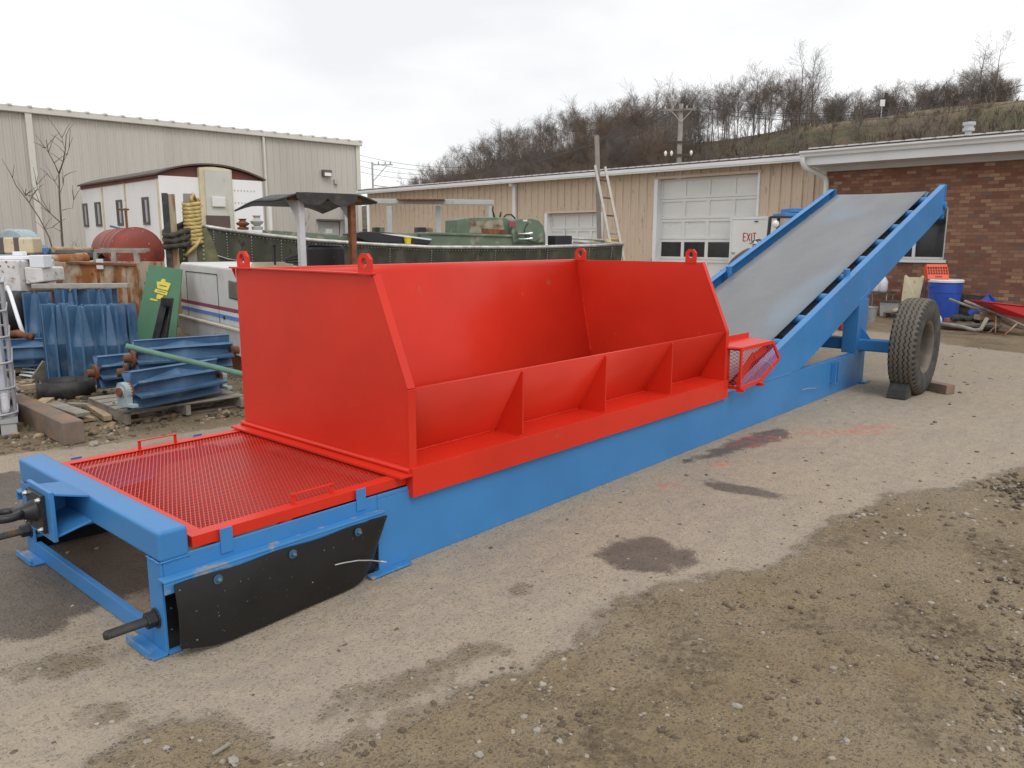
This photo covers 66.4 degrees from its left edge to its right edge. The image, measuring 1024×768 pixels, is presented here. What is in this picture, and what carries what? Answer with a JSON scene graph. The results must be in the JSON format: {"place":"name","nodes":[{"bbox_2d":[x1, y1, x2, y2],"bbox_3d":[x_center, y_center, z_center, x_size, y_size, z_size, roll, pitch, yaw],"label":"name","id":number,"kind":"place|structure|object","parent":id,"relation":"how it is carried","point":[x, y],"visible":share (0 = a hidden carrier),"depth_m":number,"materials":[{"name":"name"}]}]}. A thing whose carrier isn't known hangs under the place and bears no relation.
{"place":"outdoors","nodes":[
{"label":"outdoors","id":0,"kind":"place"},
{"bbox_2d":[10,330,34,339],"bbox_3d":[-5.581,-0.558,8.900,0.259,0.121,0.090,0,10,1],"label":"old fitting","id":1,"kind":"object","parent":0,"point":[21,334],"visible":0.94,"depth_m":8.87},
{"bbox_2d":[0,103,362,247],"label":"beige warehouse","id":2,"kind":"structure","parent":0,"point":[103,145],"depth_m":30.13,"materials":[{"name":"metal"}]},
{"bbox_2d":[318,222,338,239],"bbox_3d":[-8.583,-6.342,36.763,1.110,2.520,0.060,-10,14,-43],"label":"entry door","id":3,"kind":"structure","parent":2,"relation":"in","point":[323,227],"depth_m":36.57,"materials":[{"name":"grey paint"}]},
{"bbox_2d":[0,314,1023,767],"bbox_3d":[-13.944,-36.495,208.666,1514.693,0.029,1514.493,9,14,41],"label":"ground","id":4,"kind":"structure","parent":0,"point":[80,684],"depth_m":3.39,"materials":[{"name":"concrete"}]},
{"bbox_2d":[0,276,18,435],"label":"ibc tote","id":5,"kind":"object","parent":4,"relation":"on","point":[8,417],"visible":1,"depth_m":6.71,"materials":[{"name":"plastic"}]},
{"bbox_2d":[0,251,64,338],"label":"white machine","id":6,"kind":"object","parent":4,"relation":"on","point":[21,271],"visible":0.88,"depth_m":9.91,"materials":[{"name":"metal"}]},
{"bbox_2d":[0,291,26,327],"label":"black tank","id":7,"kind":"object","parent":6,"relation":"attached to","point":[17,296],"visible":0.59,"depth_m":9.54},
{"bbox_2d":[5,285,24,331],"bbox_3d":[-5.802,-0.870,9.117,0.058,0.538,0.633,-9,14,-41],"label":"white hose","id":8,"kind":"object","parent":6,"relation":"hanging from","point":[15,310],"visible":0.94,"depth_m":9.06,"materials":[{"name":"plastic"}]},
{"bbox_2d":[21,291,52,373],"bbox_3d":[-5.926,-0.649,9.787,0.347,0.996,0.347,-2,11,-9],"label":"wing pulley","id":9,"kind":"object","parent":4,"relation":"on","point":[31,303],"visible":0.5,"depth_m":9.65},
{"bbox_2d":[31,361,46,380],"bbox_3d":[-5.561,-0.149,9.263,0.245,0.270,0.110,-1,10,-6],"label":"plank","id":10,"kind":"object","parent":4,"relation":"on","point":[39,373],"visible":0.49,"depth_m":9.23,"materials":[{"name":"grey wood"}]},
{"bbox_2d":[1,120,81,246],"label":"bare sapling","id":11,"kind":"object","parent":4,"relation":"on","point":[60,221],"visible":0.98,"depth_m":24.00,"materials":[{"name":"brown plant"}]},
{"bbox_2d":[10,394,84,445],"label":"timber beam","id":12,"kind":"structure","parent":4,"relation":"on","point":[59,426],"depth_m":6.62,"materials":[{"name":"brown wood"}]},
{"bbox_2d":[39,302,73,378],"bbox_3d":[-5.316,-0.485,9.208,0.347,0.922,0.347,-8,13,-37],"label":"wing pulley","id":13,"kind":"object","parent":4,"relation":"on","point":[54,339],"visible":0.51,"depth_m":9.09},
{"bbox_2d":[35,376,95,399],"bbox_3d":[-4.787,0.039,8.405,0.508,0.170,0.558,9,14,41],"label":"belt coil","id":14,"kind":"object","parent":4,"relation":"on","point":[67,387],"visible":0.83,"depth_m":8.23,"materials":[{"name":"rubber"}]},
{"bbox_2d":[62,304,97,384],"bbox_3d":[-4.928,-0.448,9.011,0.347,0.922,0.347,0,10,-1],"label":"wing pulley","id":15,"kind":"object","parent":4,"relation":"on","point":[80,335],"visible":0.58,"depth_m":8.89,"materials":[{"name":"metal"}]},
{"bbox_2d":[77,415,94,421],"bbox_3d":[-4.115,0.292,7.379,0.596,0.035,0.100,9,13,39],"label":"plank","id":16,"kind":"object","parent":4,"relation":"on","point":[87,418],"visible":0.43,"depth_m":7.21,"materials":[{"name":"beige wood"}]},
{"bbox_2d":[45,401,89,416],"bbox_3d":[-4.164,0.235,7.314,0.670,0.045,0.130,8,13,37],"label":"plank","id":17,"kind":"object","parent":16,"relation":"on","point":[72,410],"visible":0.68,"depth_m":7.23,"materials":[{"name":"grey wood"}]},
{"bbox_2d":[86,405,111,420],"bbox_3d":[-3.943,0.266,7.451,0.070,0.050,0.698,-9,13,-40],"label":"plank","id":18,"kind":"object","parent":4,"relation":"on","point":[101,414],"visible":0.89,"depth_m":7.33,"materials":[{"name":"beige wood"}]},
{"bbox_2d":[65,402,91,406],"bbox_3d":[-4.176,0.207,7.690,0.497,0.040,0.060,3,11,16],"label":"plank","id":19,"kind":"object","parent":18,"relation":"on","point":[76,404],"visible":0.39,"depth_m":7.69,"materials":[{"name":"grey wood"}]},
{"bbox_2d":[44,259,164,319],"bbox_3d":[-5.862,-1.122,11.365,1.310,1.397,0.954,0,10,0],"label":"rusty bin","id":20,"kind":"object","parent":4,"relation":"on","point":[133,274],"visible":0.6,"depth_m":10.86,"materials":[{"name":"metal"}]},
{"bbox_2d":[93,248,149,262],"bbox_3d":[-5.787,-1.876,11.599,0.971,0.275,0.704,0,10,0],"label":"slat crate","id":21,"kind":"object","parent":20,"relation":"in","point":[134,251],"visible":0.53,"depth_m":11.28,"materials":[{"name":"grey wood"}]},
{"bbox_2d":[85,353,129,388],"bbox_3d":[-4.052,-0.180,8.555,0.366,0.366,1.120,30,27,36],"label":"wing pulley","id":22,"kind":"object","parent":4,"relation":"on","point":[102,371],"visible":0.42,"depth_m":8.23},
{"bbox_2d":[91,303,128,355],"bbox_3d":[-4.673,-0.465,9.110,0.347,0.922,0.347,-6,12,-31],"label":"wing pulley","id":23,"kind":"object","parent":4,"relation":"on","point":[111,329],"visible":0.53,"depth_m":8.98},
{"bbox_2d":[0,367,241,439],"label":"yard debris","id":24,"kind":"object","parent":4,"relation":"on","point":[111,424],"visible":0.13,"depth_m":7.36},
{"bbox_2d":[106,303,138,352],"bbox_3d":[-4.689,-0.510,9.406,0.347,0.904,0.347,2,11,10],"label":"wing pulley","id":25,"kind":"object","parent":4,"relation":"on","point":[131,321],"visible":0.24,"depth_m":9.36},
{"bbox_2d":[91,208,164,261],"bbox_3d":[-6.964,-2.041,14.143,0.864,2.200,2.400,-7,13,-35],"label":"storage tank","id":26,"kind":"object","parent":4,"relation":"on","point":[130,237],"visible":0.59,"depth_m":13.19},
{"bbox_2d":[137,265,182,339],"bbox_3d":[-4.668,-0.904,10.390,0.635,1.320,0.879,0,10,2],"label":"green board","id":27,"kind":"object","parent":4,"relation":"on","point":[160,282],"visible":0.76,"depth_m":10.49,"materials":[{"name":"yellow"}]},
{"bbox_2d":[152,297,173,338],"bbox_3d":[-4.403,-0.606,9.839,0.236,0.958,0.440,7,12,32],"label":"steel channel","id":28,"kind":"object","parent":4,"relation":"on","point":[162,325],"visible":0.58,"depth_m":9.83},
{"bbox_2d":[88,389,243,424],"bbox_3d":[-3.418,0.184,7.753,1.000,0.133,1.150,10,14,44],"label":"wood pallet","id":29,"kind":"object","parent":4,"relation":"on","point":[121,415],"visible":0.59,"depth_m":7.53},
{"bbox_2d":[116,363,134,376],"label":"wing pulley","id":30,"kind":"object","parent":29,"relation":"on","point":[127,367],"visible":0.16,"depth_m":7.86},
{"bbox_2d":[123,334,239,369],"bbox_3d":[-3.377,-0.307,8.034,1.120,0.366,0.366,-7,24,-35],"label":"wing pulley","id":31,"kind":"object","parent":30,"relation":"on","point":[221,349],"visible":0.84,"depth_m":7.94,"materials":[{"name":"metal"}]},
{"bbox_2d":[115,358,226,409],"bbox_3d":[-3.179,-0.009,7.354,0.366,0.366,1.120,22,19,26],"label":"wing pulley","id":32,"kind":"object","parent":29,"relation":"on","point":[159,385],"visible":0.85,"depth_m":7.21,"materials":[{"name":"metal"}]},
{"bbox_2d":[112,382,138,407],"bbox_3d":[-3.436,0.091,6.931,0.300,0.214,0.080,6,12,30],"label":"bearing housing","id":33,"kind":"object","parent":32,"relation":"on","point":[125,399],"visible":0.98,"depth_m":6.89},
{"bbox_2d":[125,343,241,376],"bbox_3d":[-2.885,-0.209,7.033,1.135,0.320,0.127,0,10,1],"label":"green pipe","id":34,"kind":"object","parent":32,"relation":"on","point":[183,359],"visible":0.85,"depth_m":7.02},
{"bbox_2d":[219,372,231,389],"bbox_3d":[-2.917,-0.066,7.794,0.300,0.214,0.080,6,12,30],"label":"bearing housing","id":35,"kind":"object","parent":32,"relation":"attached to","point":[225,386],"visible":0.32,"depth_m":7.75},
{"bbox_2d":[77,163,265,266],"bbox_3d":[-10.230,-4.498,23.458,3.030,3.670,6.675,-10,14,-43],"label":"office trailer","id":36,"kind":"object","parent":4,"relation":"on","point":[222,192],"visible":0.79,"depth_m":21.24,"materials":[{"name":"grey paint"}]},
{"bbox_2d":[211,742,230,755],"bbox_3d":[-0.953,1.196,2.562,0.012,0.008,0.066,7,13,34],"label":"wood splinter","id":37,"kind":"object","parent":4,"relation":"on","point":[220,749],"visible":1,"depth_m":2.56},
{"bbox_2d":[228,754,239,766],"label":"stone","id":38,"kind":"object","parent":4,"relation":"on","point":[233,760],"visible":1,"depth_m":2.50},
{"bbox_2d":[178,192,376,370],"bbox_3d":[-3.163,-1.219,9.862,1.090,2.138,4.337,-8,13,-38],"label":"boat","id":39,"kind":"object","parent":4,"relation":"on","point":[209,302],"visible":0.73,"depth_m":9.53,"materials":[{"name":"white metal"}]},
{"bbox_2d":[371,161,392,187],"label":"utility pole","id":40,"kind":"object","parent":4,"relation":"on","point":[373,179],"visible":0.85,"depth_m":45.19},
{"bbox_2d":[161,193,623,327],"bbox_3d":[-1.945,-2.391,15.574,9.138,2.391,2.488,-5,11,-25],"label":"work boat","id":41,"kind":"object","parent":4,"relation":"on","point":[494,238],"visible":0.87,"depth_m":14.77,"materials":[{"name":"metal"}]},
{"bbox_2d":[162,221,191,249],"bbox_3d":[-5.394,-2.396,12.581,0.447,0.472,0.392,-4,11,-23],"label":"rope coil","id":42,"kind":"object","parent":41,"relation":"attached to","point":[173,243],"visible":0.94,"depth_m":12.45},
{"bbox_2d":[181,197,202,245],"bbox_3d":[-5.210,-2.648,12.744,0.296,0.775,0.367,-5,11,-25],"label":"rope coil","id":43,"kind":"object","parent":41,"relation":"attached to","point":[191,216],"visible":0.91,"depth_m":12.61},
{"bbox_2d":[345,199,493,240],"bbox_3d":[-2.497,-3.613,21.217,4.003,2.768,0.293,0,10,-2],"label":"pipe gantry","id":44,"kind":"object","parent":4,"relation":"on","point":[438,210],"visible":0.35,"depth_m":20.94,"materials":[{"name":"metal"}]},
{"bbox_2d":[0,184,946,660],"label":"belt conveyor","id":45,"kind":"object","parent":4,"relation":"on","point":[398,416],"visible":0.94,"depth_m":4.73,"materials":[{"name":"metal"}]},
{"bbox_2d":[8,340,1018,753],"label":"pebbles","id":46,"kind":"object","parent":4,"relation":"on","point":[604,532],"visible":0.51,"depth_m":4.44,"materials":[{"name":"stone"}]},
{"bbox_2d":[594,135,601,238],"bbox_3d":[1.943,-3.520,17.456,0.112,3.967,0.614,-3,11,-15],"label":"wooden pole","id":47,"kind":"object","parent":4,"relation":"on","point":[598,201],"visible":0.56,"depth_m":17.39,"materials":[{"name":"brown wood"}]},
{"bbox_2d":[594,165,625,260],"bbox_3d":[2.235,-3.107,16.976,0.288,3.306,1.554,-5,11,-25],"label":"ladder","id":48,"kind":"object","parent":4,"relation":"on","point":[612,205],"visible":0.62,"depth_m":17.10,"materials":[{"name":"metal"}]},
{"bbox_2d":[662,104,694,178],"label":"utility pole","id":49,"kind":"object","parent":4,"relation":"on","point":[679,142],"visible":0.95,"depth_m":46.68,"materials":[{"name":"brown wood"}]},
{"bbox_2d":[362,106,664,179],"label":"power line","id":50,"kind":"object","parent":49,"relation":"attached to","point":[518,167],"visible":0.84,"depth_m":52.80,"materials":[{"name":"metal"}]},
{"bbox_2d":[361,106,672,174],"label":"power line","id":51,"kind":"object","parent":49,"relation":"attached to","point":[531,162],"visible":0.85,"depth_m":52.23,"materials":[{"name":"metal"}]},
{"bbox_2d":[360,105,686,170],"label":"power line","id":52,"kind":"object","parent":49,"relation":"attached to","point":[541,159],"visible":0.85,"depth_m":51.70,"materials":[{"name":"metal"}]},
{"bbox_2d":[361,106,690,167],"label":"power line","id":53,"kind":"object","parent":49,"relation":"attached to","point":[528,160],"visible":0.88,"depth_m":52.83,"materials":[{"name":"metal"}]},
{"bbox_2d":[666,101,1020,120],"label":"power line","id":54,"kind":"object","parent":49,"relation":"attached to","point":[846,120],"visible":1,"depth_m":43.52,"materials":[{"name":"metal"}]},
{"bbox_2d":[687,91,1022,115],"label":"power line","id":55,"kind":"object","parent":49,"relation":"attached to","point":[864,114],"visible":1,"depth_m":42.87,"materials":[{"name":"metal"}]},
{"bbox_2d":[695,85,1021,113],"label":"power line","id":56,"kind":"object","parent":49,"relation":"attached to","point":[858,111],"visible":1,"depth_m":43.47,"materials":[{"name":"metal"}]},
{"bbox_2d":[766,208,803,236],"bbox_3d":[5.578,-2.313,15.522,1.298,2.290,2.033,2,10,9],"label":"forklift","id":57,"kind":"object","parent":4,"relation":"on","point":[788,213],"visible":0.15,"depth_m":15.05,"materials":[{"name":"blue metal"}]},
{"bbox_2d":[867,306,878,320],"bbox_3d":[7.598,-1.488,16.569,0.290,0.300,0.290,9,14,41],"label":"grey pail","id":58,"kind":"object","parent":4,"relation":"on","point":[872,312],"visible":0.69,"depth_m":16.46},
{"bbox_2d":[871,291,895,305],"bbox_3d":[8.324,-1.825,17.731,0.440,0.548,0.520,-10,14,-43],"label":"folding table","id":59,"kind":"object","parent":4,"relation":"on","point":[886,293],"visible":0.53,"depth_m":17.64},
{"bbox_2d":[878,277,887,291],"bbox_3d":[8.377,-2.275,17.638,0.200,0.370,0.200,9,14,41],"label":"plastic jug","id":60,"kind":"object","parent":59,"relation":"on","point":[883,285],"visible":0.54,"depth_m":17.57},
{"bbox_2d":[883,311,895,318],"bbox_3d":[8.583,-1.501,17.110,0.550,0.133,0.700,-10,14,-43],"label":"wood pallet","id":61,"kind":"object","parent":4,"relation":"on","point":[886,314],"visible":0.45,"depth_m":17.16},
{"bbox_2d":[893,275,926,311],"bbox_3d":[8.653,-1.965,17.002,0.522,0.793,0.599,9,14,41],"label":"seat panel","id":62,"kind":"object","parent":61,"relation":"on","point":[912,287],"visible":0.54,"depth_m":17.12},
{"bbox_2d":[878,299,901,316],"bbox_3d":[8.477,-1.687,17.476,0.430,0.369,0.450,-10,14,-43],"label":"grey bin","id":63,"kind":"object","parent":4,"relation":"on","point":[889,305],"visible":0.66,"depth_m":17.35,"materials":[{"name":"paint"}]},
{"bbox_2d":[886,382,910,399],"bbox_3d":[4.159,0.068,8.395,0.190,0.164,0.220,9,14,41],"label":"wheel chock","id":64,"kind":"object","parent":4,"relation":"on","point":[899,391],"visible":1,"depth_m":8.34,"materials":[{"name":"rubber"}]},
{"bbox_2d":[799,121,1023,322],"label":"brick office","id":65,"kind":"structure","parent":4,"relation":"on","point":[974,238],"depth_m":16.66,"materials":[{"name":"red brick"}]},
{"bbox_2d":[902,206,948,259],"bbox_3d":[8.857,-3.414,17.694,0.070,1.150,1.844,-10,14,-43],"label":"window","id":66,"kind":"structure","parent":65,"relation":"in","point":[931,245],"depth_m":17.28,"materials":[{"name":"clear glass"}]},
{"bbox_2d":[926,380,954,393],"bbox_3d":[4.756,0.031,8.774,0.125,0.100,0.386,-4,11,-20],"label":"wood block","id":67,"kind":"object","parent":4,"relation":"on","point":[940,387],"depth_m":8.64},
{"bbox_2d":[927,279,964,322],"bbox_3d":[9.003,-1.735,16.294,0.677,0.891,0.677,9,14,41],"label":"blue barrel","id":68,"kind":"object","parent":4,"relation":"on","point":[941,292],"visible":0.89,"depth_m":16.05,"materials":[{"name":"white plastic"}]},
{"bbox_2d":[923,264,948,281],"bbox_3d":[8.854,-2.317,16.321,0.431,0.366,0.283,2,10,9],"label":"orange crate","id":69,"kind":"object","parent":68,"relation":"on","point":[935,275],"visible":1,"depth_m":16.26,"materials":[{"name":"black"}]},
{"bbox_2d":[958,308,970,315],"bbox_3d":[9.840,-1.532,16.890,0.660,0.250,0.660,9,14,41],"label":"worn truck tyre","id":70,"kind":"object","parent":4,"relation":"on","point":[963,311],"visible":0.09,"depth_m":16.64,"materials":[{"name":"rubber"}]},
{"bbox_2d":[959,294,984,305],"bbox_3d":[9.860,-1.797,16.842,0.665,0.304,0.665,9,14,41],"label":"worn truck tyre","id":71,"kind":"object","parent":70,"relation":"on","point":[966,296],"visible":0.26,"depth_m":16.57,"materials":[{"name":"rubber"}]},
{"bbox_2d":[941,317,988,331],"bbox_3d":[8.220,-1.087,14.198,0.768,0.269,0.192,4,11,23],"label":"bent pipe","id":72,"kind":"object","parent":4,"relation":"on","point":[983,324],"visible":0.94,"depth_m":14.14,"materials":[{"name":"grey metal"}]},
{"bbox_2d":[941,326,998,329],"bbox_3d":[8.700,-1.076,14.912,0.995,0.060,0.100,4,11,18],"label":"board","id":73,"kind":"object","parent":4,"relation":"on","point":[985,328],"visible":0.24,"depth_m":14.84,"materials":[{"name":"brown wood"}]},
{"bbox_2d":[940,322,1001,327],"bbox_3d":[8.700,-1.121,14.852,0.995,0.035,0.350,4,11,18],"label":"board","id":74,"kind":"object","parent":73,"relation":"on","point":[978,325],"visible":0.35,"depth_m":14.71,"materials":[{"name":"grey wood"}]},
{"bbox_2d":[974,312,995,319],"bbox_3d":[8.845,-1.270,14.596,0.340,0.145,0.200,0,10,0],"label":"brown box","id":75,"kind":"object","parent":74,"relation":"on","point":[983,315],"visible":0.79,"depth_m":14.52,"materials":[{"name":"cardboard"}]},
{"bbox_2d":[949,298,1023,335],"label":"wheelbarrow","id":76,"kind":"object","parent":4,"relation":"on","point":[1002,310],"visible":0.99,"depth_m":14.12,"materials":[{"name":"red metal"}]},
{"bbox_2d":[968,293,1005,323],"bbox_3d":[9.215,-1.440,15.150,0.639,0.639,0.560,9,14,41],"label":"tarp","id":77,"kind":"object","parent":4,"relation":"on","point":[987,297],"visible":0.34,"depth_m":15.13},
{"bbox_3d":[-7.990,-1.362,13.087,3.224,1.240,3.096,9,14,41],"label":"rusty skip","id":78,"kind":"object","parent":4,"relation":"on","visible":0},
{"bbox_2d":[0,237,41,253],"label":"tarp bundle","id":79,"kind":"object","parent":78,"relation":"on","point":[9,245],"visible":0.83,"depth_m":12.54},
{"bbox_2d":[0,229,41,255],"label":"rusty drum","id":80,"kind":"object","parent":78,"relation":"on","point":[18,233],"visible":0.24,"depth_m":14.23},
{"bbox_2d":[31,245,50,254],"bbox_3d":[-8.195,-2.321,13.591,0.347,0.239,0.337,9,14,41],"label":"scrap heap","id":81,"kind":"object","parent":78,"relation":"on","point":[46,250],"visible":0.44,"depth_m":13.52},
{"bbox_2d":[50,246,77,251],"bbox_3d":[-8.176,-2.457,14.295,0.110,0.110,0.608,2,10,9],"label":"cut log","id":82,"kind":"object","parent":78,"relation":"on","point":[55,249],"visible":0.55,"depth_m":14.12,"materials":[{"name":"beige wood"}]},
{"bbox_2d":[52,253,89,261],"bbox_3d":[-6.924,-1.915,12.000,0.176,0.188,0.902,5,11,24],"label":"cylinder","id":83,"kind":"object","parent":78,"relation":"on","point":[71,257],"visible":0.48,"depth_m":12.08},
{"bbox_2d":[49,249,104,260],"bbox_3d":[-7.354,-2.163,13.198,0.874,0.216,0.566,0,10,1],"label":"scrap heap","id":84,"kind":"object","parent":78,"relation":"on","point":[100,255],"visible":0.44,"depth_m":13.04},
{"bbox_3d":[-5.355,-0.223,9.961,1.245,0.133,1.199,9,14,41],"label":"wood pallet","id":85,"kind":"object","parent":4,"relation":"on","visible":0},
{"bbox_2d":[3,338,44,367],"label":"wing pulley","id":86,"kind":"object","parent":85,"relation":"on","point":[28,353],"visible":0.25,"depth_m":9.43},
{"bbox_2d":[54,288,85,305],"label":"wing pulley","id":87,"kind":"object","parent":85,"relation":"on","point":[75,296],"visible":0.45,"depth_m":9.83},
{"bbox_2d":[31,283,128,288],"bbox_3d":[-5.434,-1.239,9.859,1.109,0.055,0.100,-2,11,-11],"label":"metal rail","id":88,"kind":"object","parent":87,"relation":"on","point":[90,285],"visible":1,"depth_m":9.83,"materials":[{"name":"metal"}]},
{"bbox_2d":[84,288,117,304],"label":"wing pulley","id":89,"kind":"object","parent":85,"relation":"on","point":[100,296],"visible":0.34,"depth_m":9.89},
{"bbox_2d":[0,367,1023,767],"bbox_3d":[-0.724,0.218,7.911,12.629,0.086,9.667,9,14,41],"label":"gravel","id":90,"kind":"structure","parent":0,"point":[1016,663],"depth_m":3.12,"materials":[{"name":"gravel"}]},
{"bbox_2d":[0,0,1023,205],"label":"sky","id":91,"kind":"structure","parent":0,"point":[410,80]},
{"bbox_2d":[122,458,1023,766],"bbox_3d":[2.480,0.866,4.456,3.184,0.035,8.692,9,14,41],"label":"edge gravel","id":92,"kind":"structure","parent":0,"point":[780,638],"depth_m":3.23,"materials":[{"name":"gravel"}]},
{"bbox_2d":[356,153,827,277],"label":"warehouse","id":93,"kind":"structure","parent":0,"point":[716,222],"depth_m":23.02,"materials":[{"name":"beige"}]},
{"bbox_2d":[551,212,596,243],"bbox_3d":[2.132,-4.280,25.522,0.062,2.550,2.320,-10,14,-43],"label":"garage door","id":94,"kind":"structure","parent":93,"relation":"in","point":[580,225],"depth_m":25.41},
{"bbox_2d":[659,174,757,277],"bbox_3d":[5.490,-4.070,21.995,0.062,3.420,3.170,-10,14,-43],"label":"garage door","id":95,"kind":"structure","parent":93,"relation":"in","point":[696,213],"depth_m":21.98,"materials":[{"name":"white metal"}]},
{"bbox_2d":[731,219,776,258],"bbox_3d":[6.384,-3.265,20.825,0.160,2.200,1.280,-10,14,-43],"label":"exit door","id":96,"kind":"structure","parent":93,"relation":"in","point":[744,231],"depth_m":20.85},
{"bbox_2d":[362,100,1023,228],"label":"hillside","id":97,"kind":"structure","parent":0,"point":[839,135],"depth_m":97.95,"materials":[{"name":"plant"}]},
{"bbox_2d":[400,93,1023,185],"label":"brushwood","id":98,"kind":"object","parent":97,"relation":"on","point":[913,134],"visible":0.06,"depth_m":95.49,"materials":[{"name":"plant"}]},
{"bbox_2d":[403,62,1023,184],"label":"woodland","id":99,"kind":"object","parent":97,"relation":"on","point":[645,149],"visible":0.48,"depth_m":109.84,"materials":[{"name":"plant"}]},
{"bbox_2d":[726,118,764,156],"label":"hill tree","id":100,"kind":"object","parent":97,"relation":"on","point":[746,136],"visible":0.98,"depth_m":91.71,"materials":[{"name":"brown plant"}]},
{"bbox_2d":[739,54,779,138],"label":"hill tree","id":101,"kind":"object","parent":97,"relation":"on","point":[758,86],"visible":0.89,"depth_m":109.25,"materials":[{"name":"brown plant"}]},
{"bbox_2d":[759,96,785,134],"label":"hill tree","id":102,"kind":"object","parent":97,"relation":"on","point":[771,116],"visible":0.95,"depth_m":105.72,"materials":[{"name":"brown plant"}]},
{"bbox_2d":[769,78,806,132],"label":"hill tree","id":103,"kind":"object","parent":97,"relation":"on","point":[787,102],"visible":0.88,"depth_m":106.89,"materials":[{"name":"brown plant"}]},
{"bbox_2d":[768,108,820,152],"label":"hill tree","id":104,"kind":"object","parent":97,"relation":"on","point":[795,133],"visible":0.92,"depth_m":90.02,"materials":[{"name":"brown plant"}]},
{"bbox_2d":[786,38,831,124],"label":"hill tree","id":105,"kind":"object","parent":97,"relation":"on","point":[814,68],"visible":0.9,"depth_m":108.78,"materials":[{"name":"brown plant"}]},
{"bbox_2d":[783,38,839,122],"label":"hill tree","id":106,"kind":"object","parent":97,"relation":"on","point":[809,78],"visible":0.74,"depth_m":109.24,"materials":[{"name":"brown plant"}]},
{"bbox_2d":[801,85,856,141],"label":"hill tree","id":107,"kind":"object","parent":97,"relation":"on","point":[833,125],"visible":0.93,"depth_m":92.98,"materials":[{"name":"brown plant"}]},
{"bbox_2d":[853,92,878,133],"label":"hill tree","id":108,"kind":"object","parent":97,"relation":"on","point":[864,113],"visible":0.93,"depth_m":94.94,"materials":[{"name":"brown plant"}]},
{"bbox_2d":[951,69,981,107],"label":"hill tree","id":109,"kind":"object","parent":97,"relation":"on","point":[964,83],"visible":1,"depth_m":98.37,"materials":[{"name":"brown plant"}]},
{"bbox_2d":[955,28,1017,102],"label":"hill tree","id":110,"kind":"object","parent":97,"relation":"on","point":[979,91],"visible":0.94,"depth_m":99.89,"materials":[{"name":"brown plant"}]},
{"bbox_2d":[964,24,1016,101],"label":"hill tree","id":111,"kind":"object","parent":97,"relation":"on","point":[1009,36],"visible":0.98,"depth_m":100.25,"materials":[{"name":"brown plant"}]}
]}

